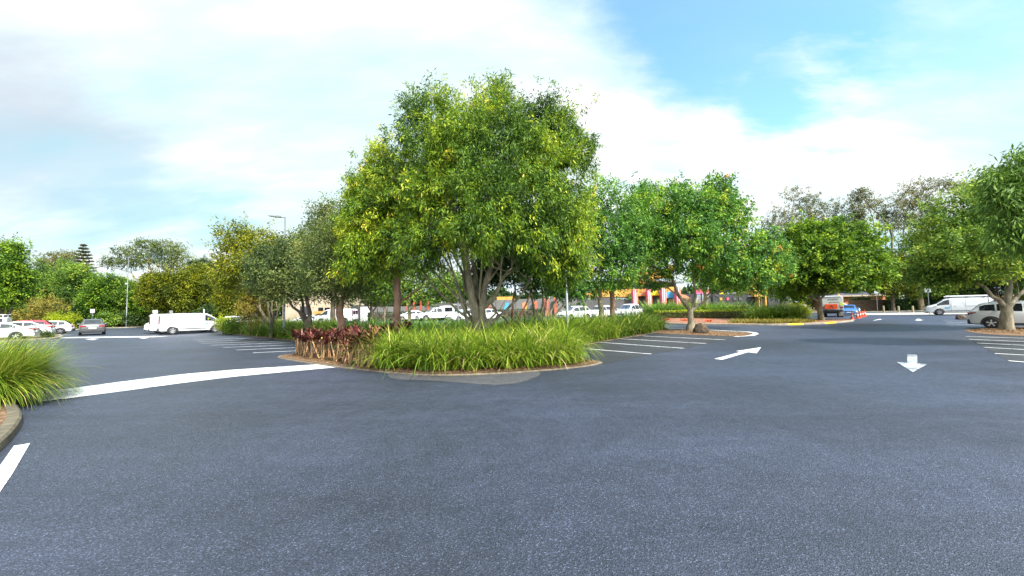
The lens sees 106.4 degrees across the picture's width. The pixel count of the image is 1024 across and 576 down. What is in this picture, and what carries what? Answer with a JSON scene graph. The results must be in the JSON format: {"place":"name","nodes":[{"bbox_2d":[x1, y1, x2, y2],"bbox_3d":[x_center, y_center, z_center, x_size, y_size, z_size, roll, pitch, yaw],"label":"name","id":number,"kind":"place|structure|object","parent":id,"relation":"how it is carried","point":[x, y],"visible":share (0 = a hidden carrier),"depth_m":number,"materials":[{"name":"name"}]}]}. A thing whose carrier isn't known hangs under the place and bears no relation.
{"place":"outdoors","nodes":[
{"label":"outdoors","id":0,"kind":"place"},
{"bbox_2d":[0,311,1023,575],"bbox_3d":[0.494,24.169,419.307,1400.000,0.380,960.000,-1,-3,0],"label":"ground","id":1,"kind":"structure","parent":0,"point":[846,449],"depth_m":4.43,"materials":[{"name":"asphalt"}]},
{"bbox_2d":[0,405,6,425],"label":"garden bed","id":2,"kind":"object","parent":1,"relation":"on","point":[3,414],"visible":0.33,"depth_m":6.75,"materials":[{"name":"brown soil"}]},
{"bbox_2d":[0,319,80,398],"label":"grass clump","id":3,"kind":"object","parent":2,"relation":"on","point":[12,338],"visible":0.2,"depth_m":8.78,"materials":[{"name":"green plant"}]},
{"bbox_2d":[0,334,93,409],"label":"grass clump","id":4,"kind":"object","parent":2,"relation":"on","point":[9,380],"visible":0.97,"depth_m":7.88,"materials":[{"name":"green plant"}]},
{"bbox_2d":[1,328,108,404],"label":"grass clump","id":5,"kind":"object","parent":2,"relation":"on","point":[54,373],"visible":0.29,"depth_m":8.81,"materials":[{"name":"green plant"}]},
{"bbox_2d":[0,400,21,450],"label":"kerb","id":6,"kind":"structure","parent":1,"relation":"on","point":[10,426],"depth_m":6.10,"materials":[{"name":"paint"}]},
{"bbox_2d":[0,443,29,490],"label":"road marking","id":7,"kind":"object","parent":1,"relation":"on","point":[9,463],"visible":1,"depth_m":4.79,"materials":[{"name":"paint"}]},
{"bbox_2d":[0,322,39,338],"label":"white sedan","id":8,"kind":"object","parent":1,"relation":"on","point":[16,327],"visible":0.76,"depth_m":32.27,"materials":[{"name":"paint"}]},
{"bbox_2d":[0,232,52,316],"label":"broadleaf tree","id":9,"kind":"object","parent":1,"relation":"on","point":[17,279],"visible":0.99,"depth_m":42.17,"materials":[{"name":"green plant"}]},
{"bbox_2d":[12,321,55,334],"bbox_3d":[-49.320,4.076,38.214,4.761,1.574,2.116,2,-4,-41],"label":"white sedan","id":10,"kind":"object","parent":1,"relation":"on","point":[36,324],"visible":0.3,"depth_m":38.57,"materials":[{"name":"paint"}]},
{"bbox_2d":[49,321,75,333],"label":"white hatchback","id":11,"kind":"object","parent":1,"relation":"on","point":[64,327],"visible":0.38,"depth_m":43.43,"materials":[{"name":"paint"}]},
{"bbox_2d":[46,306,82,327],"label":"shrub","id":12,"kind":"object","parent":1,"relation":"on","point":[73,319],"visible":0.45,"depth_m":57.91,"materials":[{"name":"green plant"}]},
{"bbox_2d":[77,318,106,334],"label":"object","id":13,"kind":"object","parent":1,"relation":"on","point":[91,325],"visible":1,"depth_m":38.55,"materials":[{"name":"grey paint"}]},
{"bbox_2d":[129,264,174,313],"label":"broadleaf tree","id":14,"kind":"object","parent":1,"relation":"on","point":[145,288],"visible":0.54,"depth_m":58.62,"materials":[{"name":"green plant"}]},
{"bbox_2d":[148,314,207,333],"bbox_3d":[-34.165,3.646,39.889,5.331,1.995,2.254,2,-4,-43],"label":"white van","id":15,"kind":"object","parent":1,"relation":"on","point":[153,322],"visible":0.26,"depth_m":37.69,"materials":[{"name":"paint"}]},
{"bbox_2d":[150,264,205,312],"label":"broadleaf tree","id":16,"kind":"object","parent":1,"relation":"on","point":[178,292],"visible":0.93,"depth_m":58.91,"materials":[{"name":"green plant"}]},
{"bbox_2d":[38,364,333,401],"bbox_3d":[-8.874,2.576,11.151,6.369,0.001,2.439,2,-4,-44],"label":"road marking","id":17,"kind":"object","parent":1,"relation":"on","point":[134,384],"visible":0.87,"depth_m":10.59,"materials":[{"name":"paint"}]},
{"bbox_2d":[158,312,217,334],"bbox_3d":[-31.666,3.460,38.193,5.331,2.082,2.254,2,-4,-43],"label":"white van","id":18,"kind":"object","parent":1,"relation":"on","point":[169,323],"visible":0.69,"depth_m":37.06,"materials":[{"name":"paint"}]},
{"bbox_2d":[185,260,216,312],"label":"broadleaf tree","id":19,"kind":"object","parent":1,"relation":"on","point":[202,292],"visible":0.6,"depth_m":60.97,"materials":[{"name":"green plant"}]},
{"bbox_2d":[191,300,220,318],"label":"shrub","id":20,"kind":"object","parent":1,"relation":"on","point":[209,310],"visible":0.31,"depth_m":58.88,"materials":[{"name":"green plant"}]},
{"bbox_2d":[208,279,248,316],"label":"broadleaf tree","id":21,"kind":"object","parent":1,"relation":"on","point":[221,306],"visible":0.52,"depth_m":54.91,"materials":[{"name":"green plant"}]},
{"bbox_2d":[285,286,363,319],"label":"cream building","id":22,"kind":"structure","parent":1,"relation":"on","point":[318,309],"depth_m":69.94,"materials":[{"name":"beige paint"}]},
{"bbox_2d":[314,309,358,323],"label":"white van","id":23,"kind":"object","parent":1,"relation":"on","point":[352,313],"visible":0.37,"depth_m":51.01,"materials":[{"name":"paint"}]},
{"bbox_2d":[346,270,408,321],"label":"broadleaf tree","id":24,"kind":"object","parent":1,"relation":"on","point":[383,290],"visible":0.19,"depth_m":36.77,"materials":[{"name":"green plant"}]},
{"bbox_2d":[367,282,415,322],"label":"broadleaf tree","id":25,"kind":"object","parent":1,"relation":"on","point":[385,304],"visible":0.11,"depth_m":43.78,"materials":[{"name":"green plant"}]},
{"bbox_2d":[372,303,461,313],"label":"boundary wall","id":26,"kind":"structure","parent":1,"relation":"on","point":[378,309],"depth_m":67.00,"materials":[{"name":"white paint"}]},
{"bbox_2d":[415,305,454,320],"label":"white ute","id":27,"kind":"object","parent":1,"relation":"on","point":[444,311],"visible":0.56,"depth_m":52.36,"materials":[{"name":"paint"}]},
{"bbox_2d":[228,327,667,375],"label":"kerb","id":28,"kind":"structure","parent":1,"relation":"on","point":[381,371],"depth_m":11.45,"materials":[{"name":"paint"}]},
{"bbox_2d":[233,328,666,372],"bbox_3d":[-10.431,3.310,24.880,41.976,0.001,24.394,-2,-3,12],"label":"garden bed","id":29,"kind":"object","parent":1,"relation":"on","point":[293,356],"visible":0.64,"depth_m":11.93,"materials":[{"name":"brown soil"}]},
{"bbox_2d":[220,304,251,334],"bbox_3d":[-24.834,3.053,34.492,2.750,3.182,2.406,-3,-3,25],"label":"shrub","id":30,"kind":"object","parent":29,"relation":"on","point":[228,325],"visible":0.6,"depth_m":34.07,"materials":[{"name":"green plant"}]},
{"bbox_2d":[198,211,283,325],"bbox_3d":[-21.157,-1.098,30.693,8.181,10.237,5.571,-1,-3,0],"label":"broadleaf tree","id":31,"kind":"object","parent":29,"relation":"on","point":[229,271],"visible":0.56,"depth_m":30.52,"materials":[{"name":"green plant"}]},
{"bbox_2d":[228,285,272,335],"bbox_3d":[-21.035,1.619,31.014,3.234,4.786,3.288,-1,-3,0],"label":"shrub","id":32,"kind":"object","parent":29,"relation":"on","point":[247,314],"visible":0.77,"depth_m":30.54,"materials":[{"name":"green plant"}]},
{"bbox_2d":[238,238,293,338],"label":"broadleaf tree","id":33,"kind":"object","parent":29,"relation":"on","point":[270,336],"visible":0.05,"depth_m":27.33,"materials":[{"name":"green plant"}]},
{"bbox_2d":[226,219,338,341],"bbox_3d":[-14.233,-0.512,24.530,6.525,8.136,7.921,1,-4,-39],"label":"broadleaf tree","id":34,"kind":"object","parent":29,"relation":"on","point":[274,269],"visible":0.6,"depth_m":23.32,"materials":[{"name":"green plant"}]},
{"bbox_2d":[289,326,307,354],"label":"cordyline plant","id":35,"kind":"object","parent":29,"relation":"on","point":[297,345],"visible":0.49,"depth_m":15.94,"materials":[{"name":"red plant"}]},
{"bbox_2d":[294,329,316,356],"bbox_3d":[-8.204,2.176,15.417,0.986,1.155,1.140,2,-4,-43],"label":"cordyline plant","id":36,"kind":"object","parent":29,"relation":"on","point":[299,334],"visible":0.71,"depth_m":15.35,"materials":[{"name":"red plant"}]},
{"bbox_2d":[214,308,401,341],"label":"strap grass","id":37,"kind":"structure","parent":29,"relation":"on","point":[263,329],"depth_m":26.98,"materials":[{"name":"green plant"}]},
{"bbox_2d":[305,329,328,358],"bbox_3d":[-7.340,2.121,14.545,1.174,1.129,0.792,-1,-3,0],"label":"cordyline plant","id":38,"kind":"object","parent":29,"relation":"on","point":[324,341],"visible":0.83,"depth_m":14.50,"materials":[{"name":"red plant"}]},
{"bbox_2d":[295,191,345,323],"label":"broadleaf tree","id":39,"kind":"object","parent":29,"relation":"on","point":[319,211],"visible":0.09,"depth_m":35.77,"materials":[{"name":"green plant"}]},
{"bbox_2d":[279,193,383,348],"bbox_3d":[-9.173,-0.965,19.579,5.660,8.249,5.724,-1,-3,0],"label":"broadleaf tree","id":40,"kind":"object","parent":29,"relation":"on","point":[312,265],"visible":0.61,"depth_m":18.58,"materials":[{"name":"green plant"}]},
{"bbox_2d":[323,327,354,361],"bbox_3d":[-6.114,2.008,13.687,1.238,1.208,0.820,-1,-3,0],"label":"cordyline plant","id":41,"kind":"object","parent":29,"relation":"on","point":[333,338],"visible":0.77,"depth_m":13.65,"materials":[{"name":"brown plant"}]},
{"bbox_2d":[337,329,357,363],"bbox_3d":[-5.571,1.996,13.131,1.614,1.167,0.808,-4,-4,38],"label":"cordyline plant","id":42,"kind":"object","parent":29,"relation":"on","point":[345,338],"visible":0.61,"depth_m":12.99,"materials":[{"name":"brown plant"}]},
{"bbox_2d":[350,327,380,366],"bbox_3d":[-4.577,1.851,12.097,0.963,1.299,1.052,-1,-3,-11],"label":"cordyline plant","id":43,"kind":"object","parent":29,"relation":"on","point":[360,334],"visible":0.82,"depth_m":11.97,"materials":[{"name":"brown plant"}]},
{"bbox_2d":[323,123,432,335],"bbox_3d":[-5.576,-2.374,17.555,5.420,10.667,6.547,1,-4,-33],"label":"broadleaf tree","id":44,"kind":"object","parent":29,"relation":"on","point":[364,216],"visible":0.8,"depth_m":16.22,"materials":[{"name":"green plant"}]},
{"bbox_2d":[383,250,463,320],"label":"broadleaf tree","id":45,"kind":"object","parent":29,"relation":"on","point":[407,287],"visible":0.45,"depth_m":31.58,"materials":[{"name":"green plant"}]},
{"bbox_2d":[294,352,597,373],"bbox_3d":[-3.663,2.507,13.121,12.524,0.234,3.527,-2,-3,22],"label":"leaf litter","id":46,"kind":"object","parent":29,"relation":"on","point":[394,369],"visible":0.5,"depth_m":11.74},
{"bbox_2d":[313,313,607,356],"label":"strap grass","id":47,"kind":"structure","parent":29,"relation":"on","point":[428,325],"depth_m":21.82,"materials":[{"name":"green plant"}]},
{"bbox_2d":[345,309,604,381],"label":"strap grass","id":48,"kind":"structure","parent":29,"relation":"on","point":[471,350],"depth_m":11.51,"materials":[{"name":"green plant"}]},
{"bbox_2d":[378,67,607,334],"bbox_3d":[-0.905,-3.098,15.628,9.803,11.823,9.840,-1,-3,0],"label":"broadleaf tree","id":49,"kind":"object","parent":29,"relation":"on","point":[467,169],"visible":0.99,"depth_m":13.63,"materials":[{"name":"green plant"}]},
{"bbox_2d":[459,248,564,324],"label":"broadleaf tree","id":50,"kind":"object","parent":29,"relation":"on","point":[506,266],"visible":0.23,"depth_m":20.69,"materials":[{"name":"green plant"}]},
{"bbox_2d":[523,211,601,321],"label":"broadleaf tree","id":51,"kind":"object","parent":29,"relation":"on","point":[579,291],"visible":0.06,"depth_m":22.81,"materials":[{"name":"green plant"}]},
{"bbox_2d":[489,303,675,343],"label":"strap grass","id":52,"kind":"structure","parent":29,"relation":"on","point":[627,325],"depth_m":20.70,"materials":[{"name":"green plant"}]},
{"bbox_2d":[572,164,657,319],"bbox_3d":[6.257,-2.352,25.008,5.891,10.942,6.950,-1,-3,0],"label":"broadleaf tree","id":53,"kind":"object","parent":29,"relation":"on","point":[612,251],"visible":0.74,"depth_m":23.59,"materials":[{"name":"green plant"}]},
{"bbox_2d":[610,178,673,319],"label":"broadleaf tree","id":54,"kind":"object","parent":29,"relation":"on","point":[643,193],"visible":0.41,"depth_m":25.20,"materials":[{"name":"green plant"}]},
{"bbox_2d":[367,308,543,320],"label":"hedge","id":55,"kind":"object","parent":1,"relation":"on","point":[389,315],"visible":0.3,"depth_m":56.02,"materials":[{"name":"green plant"}]},
{"bbox_2d":[388,370,540,384],"bbox_3d":[-1.390,2.400,10.647,4.241,0.001,2.217,-2,-3,22],"label":"bitumen patch","id":56,"kind":"object","parent":1,"relation":"on","point":[499,379],"visible":0.81,"depth_m":10.10,"materials":[{"name":"asphalt"}]},
{"bbox_2d":[466,293,588,315],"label":"building","id":57,"kind":"structure","parent":1,"relation":"on","point":[499,302],"depth_m":65.94,"materials":[{"name":"beige paint"}]},
{"bbox_2d":[372,285,718,306],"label":"woods","id":58,"kind":"object","parent":1,"relation":"on","point":[684,290],"visible":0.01,"depth_m":109.00,"materials":[{"name":"green plant"}]},
{"bbox_2d":[557,306,591,318],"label":"white suv","id":59,"kind":"object","parent":1,"relation":"on","point":[575,309],"visible":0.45,"depth_m":45.24,"materials":[{"name":"paint"}]},
{"bbox_2d":[615,304,642,315],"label":"white suv","id":60,"kind":"object","parent":1,"relation":"on","point":[637,307],"visible":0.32,"depth_m":45.23,"materials":[{"name":"paint"}]},
{"bbox_2d":[581,287,693,310],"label":"hall building","id":61,"kind":"structure","parent":1,"relation":"on","point":[590,304],"depth_m":64.84,"materials":[{"name":"pink paint"}]},
{"bbox_2d":[657,329,750,335],"bbox_3d":[12.274,2.880,24.895,4.644,0.001,6.390,1,-4,-37],"label":"garden bed","id":62,"kind":"object","parent":1,"relation":"on","point":[711,333],"visible":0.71,"depth_m":24.06,"materials":[{"name":"brown soil"}]},
{"bbox_2d":[635,169,801,330],"bbox_3d":[14.010,-2.847,27.657,12.427,11.946,9.961,-1,-3,0],"label":"broadleaf tree","id":63,"kind":"object","parent":62,"relation":"on","point":[695,238],"visible":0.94,"depth_m":25.89,"materials":[{"name":"green plant"}]},
{"bbox_2d":[663,317,847,323],"bbox_3d":[23.557,3.214,40.550,17.438,0.380,18.941,-1,-3,0],"label":"garden bed","id":64,"kind":"object","parent":1,"relation":"on","point":[724,320],"visible":0.29,"depth_m":37.75,"materials":[{"name":"soil"}]},
{"bbox_2d":[633,294,764,317],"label":"strap grass","id":65,"kind":"structure","parent":64,"relation":"on","point":[680,306],"depth_m":45.70,"materials":[{"name":"green plant"}]},
{"bbox_2d":[654,308,754,317],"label":"hedge","id":66,"kind":"object","parent":64,"relation":"on","point":[726,313],"visible":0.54,"depth_m":42.98,"materials":[{"name":"green plant"}]},
{"bbox_2d":[676,257,738,309],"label":"broadleaf tree","id":67,"kind":"object","parent":64,"relation":"on","point":[704,290],"visible":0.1,"depth_m":46.30,"materials":[{"name":"green plant"}]},
{"bbox_2d":[726,316,816,323],"bbox_3d":[23.758,2.868,35.027,8.824,0.568,6.899,-1,-3,0],"label":"ground cover","id":68,"kind":"object","parent":64,"relation":"on","point":[769,320],"visible":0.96,"depth_m":33.40,"materials":[{"name":"green plant"}]},
{"bbox_2d":[734,300,821,318],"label":"strap grass","id":69,"kind":"structure","parent":64,"relation":"on","point":[778,311],"depth_m":36.81,"materials":[{"name":"green plant"}]},
{"bbox_2d":[766,209,909,319],"bbox_3d":[31.285,-2.238,37.421,15.185,10.916,10.515,2,-4,-42],"label":"broadleaf tree","id":70,"kind":"object","parent":64,"relation":"on","point":[851,257],"visible":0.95,"depth_m":34.99,"materials":[{"name":"green plant"}]},
{"bbox_2d":[670,319,853,324],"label":"kerb","id":71,"kind":"structure","parent":1,"relation":"on","point":[850,320],"depth_m":32.42,"materials":[{"name":"paint"}]},
{"bbox_2d":[586,334,1023,364],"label":"bay surface","id":72,"kind":"object","parent":1,"relation":"on","point":[640,349],"visible":0.86,"depth_m":16.66,"materials":[{"name":"asphalt"}]},
{"bbox_2d":[820,294,843,316],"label":"work truck","id":73,"kind":"object","parent":1,"relation":"on","point":[833,305],"visible":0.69,"depth_m":45.81,"materials":[{"name":"white paint"}]},
{"bbox_2d":[814,291,885,309],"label":"house","id":74,"kind":"structure","parent":1,"relation":"on","point":[845,296],"depth_m":79.94,"materials":[{"name":"grey brick"}]},
{"bbox_2d":[898,354,926,371],"bbox_3d":[11.629,2.159,11.168,0.603,0.001,4.454,-4,-4,42],"label":"road marking","id":75,"kind":"object","parent":1,"relation":"on","point":[912,364],"visible":1,"depth_m":10.77,"materials":[{"name":"paint"}]},
{"bbox_2d":[924,295,995,314],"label":"white van","id":76,"kind":"object","parent":1,"relation":"on","point":[948,304],"visible":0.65,"depth_m":44.22,"materials":[{"name":"paint"}]},
{"bbox_2d":[954,142,1023,266],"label":"broadleaf tree","id":77,"kind":"object","parent":1,"relation":"on","point":[1003,189],"visible":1,"depth_m":13.65,"materials":[{"name":"green plant"}]},
{"bbox_2d":[963,327,1023,335],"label":"garden bed","id":78,"kind":"object","parent":1,"relation":"on","point":[999,333],"visible":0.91,"depth_m":20.73,"materials":[{"name":"brown soil"}]},
{"bbox_2d":[889,158,1023,329],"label":"broadleaf tree","id":79,"kind":"object","parent":78,"relation":"on","point":[948,253],"visible":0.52,"depth_m":21.77,"materials":[{"name":"green plant"}]},
{"bbox_2d":[967,300,1023,328],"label":"white suv","id":80,"kind":"object","parent":1,"relation":"on","point":[987,314],"visible":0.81,"depth_m":23.16,"materials":[{"name":"paint"}]},
{"bbox_2d":[994,267,1023,299],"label":"broadleaf tree","id":81,"kind":"object","parent":1,"relation":"on","point":[1021,284],"visible":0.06,"depth_m":60.49,"materials":[{"name":"green plant"}]},
{"bbox_2d":[0,0,1023,302],"label":"sky","id":82,"kind":"structure","parent":0,"point":[121,121],"materials":[{"name":"blue"}]},
{"bbox_2d":[700,292,754,306],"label":"toilet block","id":83,"kind":"structure","parent":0,"point":[719,297],"depth_m":62.94,"materials":[{"name":"plastic"}]},
{"bbox_2d":[853,312,966,314],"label":"path","id":84,"kind":"structure","parent":0,"point":[917,313],"depth_m":51.75,"materials":[{"name":"concrete"}]},
{"label":"garden bed","id":85,"kind":"structure","parent":0,"visible":0},
{"bbox_2d":[760,185,826,249],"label":"gum tree","id":86,"kind":"object","parent":85,"relation":"on","point":[783,214],"visible":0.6,"depth_m":92.75,"materials":[{"name":"green plant"}]},
{"bbox_2d":[797,196,866,230],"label":"gum tree","id":87,"kind":"object","parent":85,"relation":"on","point":[835,207],"visible":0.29,"depth_m":92.39,"materials":[{"name":"green plant"}]},
{"bbox_2d":[848,300,887,310],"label":"paling fence","id":88,"kind":"object","parent":85,"relation":"on","point":[868,305],"visible":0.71,"depth_m":69.87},
{"bbox_2d":[846,185,894,299],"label":"gum tree","id":89,"kind":"object","parent":85,"relation":"on","point":[862,197],"visible":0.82,"depth_m":88.67,"materials":[{"name":"green plant"}]},
{"bbox_2d":[865,251,926,310],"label":"broadleaf tree","id":90,"kind":"object","parent":85,"relation":"on","point":[889,292],"visible":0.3,"depth_m":64.97,"materials":[{"name":"green plant"}]},
{"bbox_2d":[880,295,928,310],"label":"shrub","id":91,"kind":"object","parent":85,"relation":"on","point":[904,305],"visible":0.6,"depth_m":67.07,"materials":[{"name":"green plant"}]},
{"bbox_2d":[871,173,967,298],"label":"gum tree","id":92,"kind":"object","parent":85,"relation":"on","point":[912,202],"visible":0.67,"depth_m":86.66,"materials":[{"name":"green plant"}]},
{"bbox_2d":[883,230,978,309],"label":"broadleaf tree","id":93,"kind":"object","parent":85,"relation":"on","point":[920,300],"visible":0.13,"depth_m":65.48,"materials":[{"name":"green plant"}]},
{"bbox_2d":[961,240,1014,297],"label":"broadleaf tree","id":94,"kind":"object","parent":85,"relation":"on","point":[995,290],"visible":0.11,"depth_m":72.16,"materials":[{"name":"green plant"}]},
{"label":"garden bed","id":95,"kind":"structure","parent":0,"visible":0},
{"bbox_2d":[0,289,76,321],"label":"shrub","id":96,"kind":"object","parent":95,"relation":"on","point":[38,312],"visible":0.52,"depth_m":59.39,"materials":[{"name":"green plant"}]},
{"bbox_2d":[29,254,78,314],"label":"broadleaf tree","id":97,"kind":"object","parent":95,"relation":"on","point":[44,268],"visible":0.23,"depth_m":70.77,"materials":[{"name":"green plant"}]},
{"bbox_2d":[31,249,85,312],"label":"gum tree","id":98,"kind":"object","parent":95,"relation":"on","point":[54,257],"visible":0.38,"depth_m":97.75,"materials":[{"name":"green plant"}]},
{"bbox_2d":[43,254,102,309],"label":"broadleaf tree","id":99,"kind":"object","parent":95,"relation":"on","point":[76,274],"visible":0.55,"depth_m":68.40,"materials":[{"name":"green plant"}]},
{"bbox_2d":[54,302,101,327],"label":"shrub","id":100,"kind":"object","parent":95,"relation":"on","point":[77,321],"visible":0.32,"depth_m":61.50,"materials":[{"name":"green plant"}]},
{"bbox_2d":[71,244,98,274],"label":"pine tree","id":101,"kind":"object","parent":95,"relation":"on","point":[83,247],"visible":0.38,"depth_m":92.42,"materials":[{"name":"green plant"}]},
{"bbox_2d":[70,269,122,318],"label":"broadleaf tree","id":102,"kind":"object","parent":95,"relation":"on","point":[96,294],"visible":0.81,"depth_m":62.91,"materials":[{"name":"green plant"}]},
{"bbox_2d":[83,306,137,326],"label":"shrub","id":103,"kind":"object","parent":95,"relation":"on","point":[108,318],"visible":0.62,"depth_m":62.71,"materials":[{"name":"green plant"}]},
{"bbox_2d":[99,271,134,326],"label":"broadleaf tree","id":104,"kind":"object","parent":95,"relation":"on","point":[118,295],"visible":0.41,"depth_m":64.57,"materials":[{"name":"green plant"}]},
{"bbox_2d":[115,307,154,326],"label":"shrub","id":105,"kind":"object","parent":95,"relation":"on","point":[132,321],"visible":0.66,"depth_m":64.37,"materials":[{"name":"green plant"}]},
{"bbox_2d":[118,279,153,325],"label":"broadleaf tree","id":106,"kind":"object","parent":95,"relation":"on","point":[132,306],"visible":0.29,"depth_m":64.54,"materials":[{"name":"green plant"}]},
{"bbox_2d":[96,236,198,279],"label":"gum tree","id":107,"kind":"object","parent":95,"relation":"on","point":[174,253],"visible":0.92,"depth_m":95.96,"materials":[{"name":"green plant"}]},
{"bbox_2d":[180,254,218,271],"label":"broadleaf tree","id":108,"kind":"object","parent":95,"relation":"on","point":[204,260],"visible":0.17,"depth_m":83.39,"materials":[{"name":"green plant"}]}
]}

